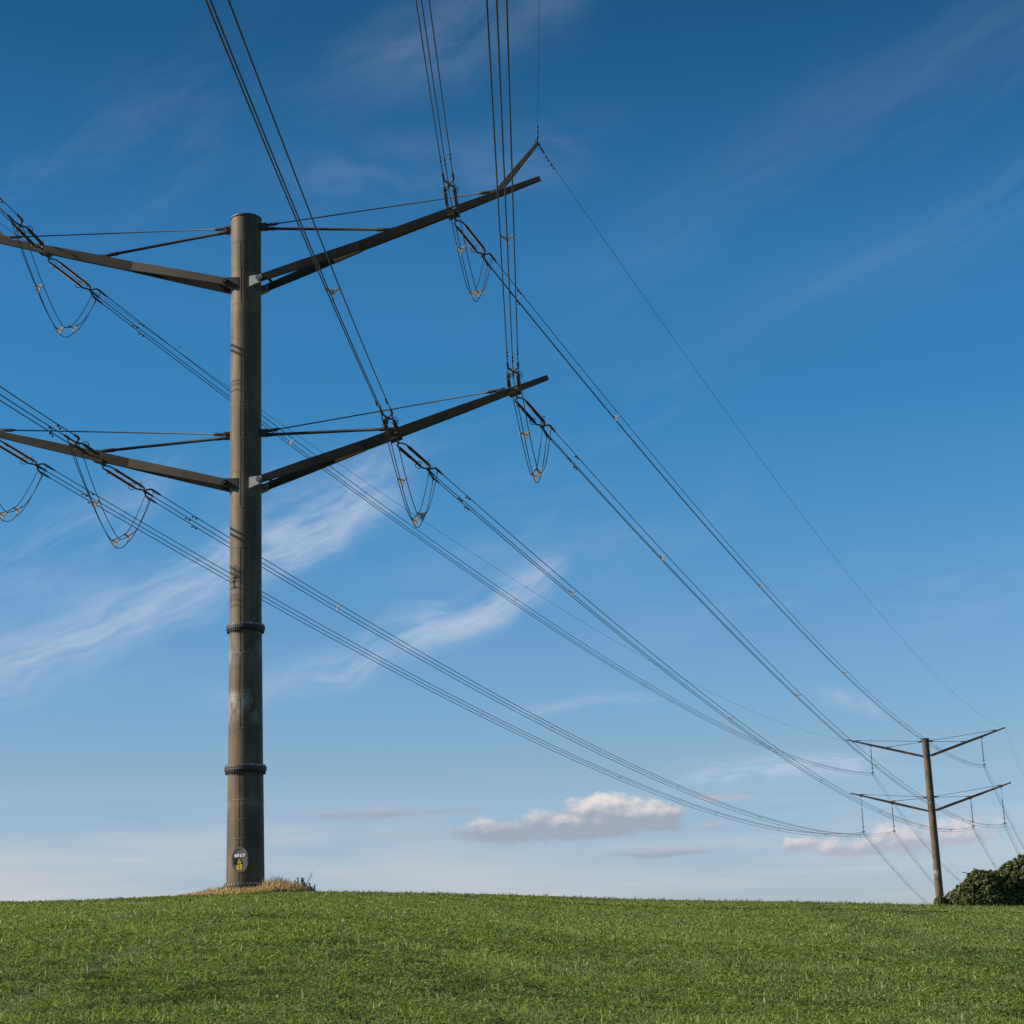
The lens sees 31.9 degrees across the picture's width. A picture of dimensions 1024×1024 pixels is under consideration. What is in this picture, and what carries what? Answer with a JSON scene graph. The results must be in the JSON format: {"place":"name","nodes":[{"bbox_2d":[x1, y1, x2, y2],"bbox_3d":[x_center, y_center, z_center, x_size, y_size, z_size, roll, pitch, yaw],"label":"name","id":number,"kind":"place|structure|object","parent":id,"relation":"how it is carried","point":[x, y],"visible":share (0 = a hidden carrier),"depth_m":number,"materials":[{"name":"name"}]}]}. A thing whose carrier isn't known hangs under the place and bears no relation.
{"place":"outdoors","nodes":[
{"label":"outdoors","id":0,"kind":"place"},
{"bbox_2d":[172,875,314,895],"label":"dry grass","id":1,"kind":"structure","parent":0,"point":[279,884],"depth_m":86.46,"materials":[{"name":"plant"}]},
{"bbox_2d":[294,877,303,884],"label":"weed","id":2,"kind":"object","parent":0,"point":[302,879],"visible":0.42,"depth_m":88.00,"materials":[{"name":"green plant"}]},
{"bbox_2d":[0,889,1023,1023],"bbox_3d":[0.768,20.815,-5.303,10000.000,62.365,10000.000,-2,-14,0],"label":"field ground","id":3,"kind":"structure","parent":0,"point":[56,984],"depth_m":28.57,"materials":[{"name":"green plant"}]},
{"bbox_2d":[0,140,548,889],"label":"steel pylon","id":4,"kind":"object","parent":3,"relation":"on","point":[246,488],"visible":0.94,"depth_m":93.19,"materials":[{"name":"brown metal"}]},
{"bbox_2d":[7,214,44,249],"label":"strain insulator","id":5,"kind":"object","parent":4,"relation":"attached to","point":[22,233],"visible":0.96,"depth_m":94.53,"materials":[{"name":"metal"}]},
{"bbox_2d":[0,198,16,222],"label":"conductor bundle","id":6,"kind":"object","parent":5,"relation":"attached to","point":[2,201],"visible":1,"depth_m":91.09,"materials":[{"name":"metal"}]},
{"bbox_2d":[0,440,54,477],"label":"strain insulator","id":7,"kind":"object","parent":4,"relation":"attached to","point":[27,457],"visible":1,"depth_m":99.39,"materials":[{"name":"metal"}]},
{"bbox_2d":[0,468,45,521],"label":"jumper loop","id":8,"kind":"object","parent":7,"relation":"hanging from","point":[3,514],"visible":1,"depth_m":97.34,"materials":[{"name":"metal"}]},
{"bbox_2d":[47,470,863,835],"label":"conductor bundle","id":9,"kind":"object","parent":7,"relation":"attached to","point":[375,654],"visible":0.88,"depth_m":138.91,"materials":[{"name":"metal"}]},
{"bbox_2d":[46,256,107,304],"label":"strain insulator","id":10,"kind":"object","parent":4,"relation":"attached to","point":[76,276],"visible":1,"depth_m":101.26,"materials":[{"name":"metal"}]},
{"bbox_2d":[12,223,98,336],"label":"jumper loop","id":11,"kind":"object","parent":10,"relation":"hanging from","point":[60,329],"visible":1,"depth_m":95.91,"materials":[{"name":"metal"}]},
{"bbox_2d":[100,297,871,774],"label":"conductor bundle","id":12,"kind":"object","parent":10,"relation":"attached to","point":[408,523],"visible":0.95,"depth_m":142.66,"materials":[{"name":"metal"}]},
{"bbox_2d":[64,434,98,457],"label":"strain insulator","id":13,"kind":"object","parent":4,"relation":"attached to","point":[74,444],"visible":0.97,"depth_m":91.08,"materials":[{"name":"metal"}]},
{"bbox_2d":[0,386,73,443],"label":"conductor bundle","id":14,"kind":"object","parent":13,"relation":"attached to","point":[50,427],"visible":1,"depth_m":82.99,"materials":[{"name":"metal"}]},
{"bbox_2d":[100,464,161,503],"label":"strain insulator","id":15,"kind":"object","parent":4,"relation":"attached to","point":[143,489],"visible":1,"depth_m":97.82,"materials":[{"name":"metal"}]},
{"bbox_2d":[69,441,152,548],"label":"jumper loop","id":16,"kind":"object","parent":15,"relation":"hanging from","point":[114,541],"visible":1,"depth_m":92.71,"materials":[{"name":"metal"}]},
{"bbox_2d":[154,496,890,836],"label":"conductor bundle","id":17,"kind":"object","parent":15,"relation":"attached to","point":[460,674],"visible":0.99,"depth_m":137.22,"materials":[{"name":"metal"}]},
{"bbox_2d":[380,409,399,434],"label":"strain insulator","id":18,"kind":"object","parent":4,"relation":"attached to","point":[386,421],"visible":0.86,"depth_m":88.91,"materials":[{"name":"metal"}]},
{"bbox_2d":[205,0,390,418],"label":"conductor bundle","id":19,"kind":"object","parent":18,"relation":"attached to","point":[327,289],"visible":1,"depth_m":51.08,"materials":[{"name":"metal"}]},
{"bbox_2d":[396,441,443,482],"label":"strain insulator","id":20,"kind":"object","parent":4,"relation":"attached to","point":[419,456],"visible":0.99,"depth_m":95.73,"materials":[{"name":"metal"}]},
{"bbox_2d":[382,417,437,527],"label":"jumper loop","id":21,"kind":"object","parent":20,"relation":"hanging from","point":[421,515],"visible":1,"depth_m":90.45,"materials":[{"name":"metal"}]},
{"bbox_2d":[435,475,971,831],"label":"conductor bundle","id":22,"kind":"object","parent":20,"relation":"attached to","point":[467,508],"visible":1,"depth_m":130.09,"materials":[{"name":"metal"}]},
{"bbox_2d":[0,223,840,739],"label":"earth wire","id":23,"kind":"object","parent":4,"relation":"attached to","point":[350,471],"visible":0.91,"depth_m":149.79,"materials":[{"name":"metal"}]},
{"bbox_2d":[441,173,458,210],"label":"strain insulator","id":24,"kind":"object","parent":4,"relation":"attached to","point":[448,185],"visible":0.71,"depth_m":91.46,"materials":[{"name":"metal"}]},
{"bbox_2d":[415,0,452,180],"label":"conductor bundle","id":25,"kind":"object","parent":24,"relation":"attached to","point":[444,159],"visible":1,"depth_m":76.72,"materials":[{"name":"metal"}]},
{"bbox_2d":[454,218,496,269],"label":"strain insulator","id":26,"kind":"object","parent":4,"relation":"attached to","point":[484,253],"visible":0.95,"depth_m":98.35,"materials":[{"name":"metal"}]},
{"bbox_2d":[443,181,491,301],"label":"jumper loop","id":27,"kind":"object","parent":26,"relation":"hanging from","point":[476,291],"visible":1,"depth_m":92.58,"materials":[{"name":"metal"}]},
{"bbox_2d":[492,263,983,767],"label":"conductor bundle","id":28,"kind":"object","parent":26,"relation":"attached to","point":[615,419],"visible":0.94,"depth_m":135.63,"materials":[{"name":"metal"}]},
{"bbox_2d":[505,362,521,390],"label":"strain insulator","id":29,"kind":"object","parent":4,"relation":"attached to","point":[517,377],"visible":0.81,"depth_m":88.51,"materials":[{"name":"metal"}]},
{"bbox_2d":[486,0,518,370],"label":"conductor bundle","id":30,"kind":"object","parent":29,"relation":"attached to","point":[506,239],"visible":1,"depth_m":56.14,"materials":[{"name":"metal"}]},
{"bbox_2d":[514,396,555,440],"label":"strain insulator","id":31,"kind":"object","parent":4,"relation":"attached to","point":[541,425],"visible":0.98,"depth_m":95.45,"materials":[{"name":"metal"}]},
{"bbox_2d":[507,370,550,482],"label":"jumper loop","id":32,"kind":"object","parent":31,"relation":"hanging from","point":[525,435],"visible":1,"depth_m":89.89,"materials":[{"name":"metal"}]},
{"bbox_2d":[537,29,538,142],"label":"earth wire","id":33,"kind":"object","parent":4,"relation":"attached to","point":[538,76],"visible":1,"depth_m":85.35,"materials":[{"name":"metal"}]},
{"bbox_2d":[538,145,1004,728],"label":"earth wire","id":34,"kind":"object","parent":4,"relation":"attached to","point":[698,373],"visible":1,"depth_m":119.81,"materials":[{"name":"metal"}]},
{"bbox_2d":[846,727,1010,896],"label":"steel pylon","id":35,"kind":"object","parent":3,"relation":"on","point":[931,811],"visible":0.91,"depth_m":369.24,"materials":[{"name":"grey metal"}]},
{"bbox_2d":[1001,789,1005,823],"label":"suspension insulator","id":36,"kind":"object","parent":35,"relation":"hanging from","point":[1004,818],"visible":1,"depth_m":364.12,"materials":[{"name":"metal"}]},
{"bbox_2d":[547,433,1002,827],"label":"conductor bundle","id":37,"kind":"object","parent":36,"relation":"hanging from","point":[588,480],"visible":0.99,"depth_m":129.04,"materials":[{"name":"metal"}]},
{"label":"suspension insulator","id":38,"kind":"object","parent":35,"relation":"hanging from","visible":0},
{"bbox_2d":[874,775,959,881],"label":"conductor bundle","id":39,"kind":"object","parent":38,"relation":"hanging from","point":[910,824],"visible":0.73,"depth_m":422.53,"materials":[{"name":"metal"}]},
{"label":"suspension insulator","id":40,"kind":"object","parent":35,"relation":"hanging from","visible":0},
{"bbox_2d":[972,827,996,868],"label":"conductor bundle","id":41,"kind":"object","parent":40,"relation":"hanging from","point":[984,849],"visible":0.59,"depth_m":386.19,"materials":[{"name":"metal"}]},
{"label":"suspension insulator","id":42,"kind":"object","parent":35,"relation":"hanging from","visible":0},
{"bbox_2d":[896,834,945,894],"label":"conductor bundle","id":43,"kind":"object","parent":42,"relation":"hanging from","point":[918,862],"visible":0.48,"depth_m":400.79,"materials":[{"name":"metal"}]},
{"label":"suspension insulator","id":44,"kind":"object","parent":35,"relation":"hanging from","visible":0},
{"bbox_2d":[863,833,925,902],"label":"conductor bundle","id":45,"kind":"object","parent":44,"relation":"hanging from","point":[894,870],"visible":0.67,"depth_m":410.46,"materials":[{"name":"metal"}]},
{"bbox_2d":[934,895,947,904],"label":"bush","id":46,"kind":"object","parent":3,"relation":"on","point":[940,899],"visible":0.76,"depth_m":193.94,"materials":[{"name":"green plant"}]},
{"bbox_2d":[943,868,1008,905],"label":"bush","id":47,"kind":"object","parent":3,"relation":"on","point":[975,886],"visible":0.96,"depth_m":193.61,"materials":[{"name":"green plant"}]},
{"bbox_2d":[990,853,1023,905],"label":"bush","id":48,"kind":"object","parent":3,"relation":"on","point":[1012,887],"visible":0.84,"depth_m":194.31,"materials":[{"name":"green plant"}]},
{"bbox_2d":[0,0,1023,904],"label":"sky","id":49,"kind":"structure","parent":0,"point":[820,203],"materials":[{"name":"blue"}]},
{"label":"suspension insulator","id":50,"kind":"object","parent":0,"visible":0},
{"bbox_2d":[983,766,1023,848],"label":"conductor bundle","id":51,"kind":"object","parent":50,"relation":"hanging from","point":[1002,807],"visible":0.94,"depth_m":397.76,"materials":[{"name":"metal"}]}
]}

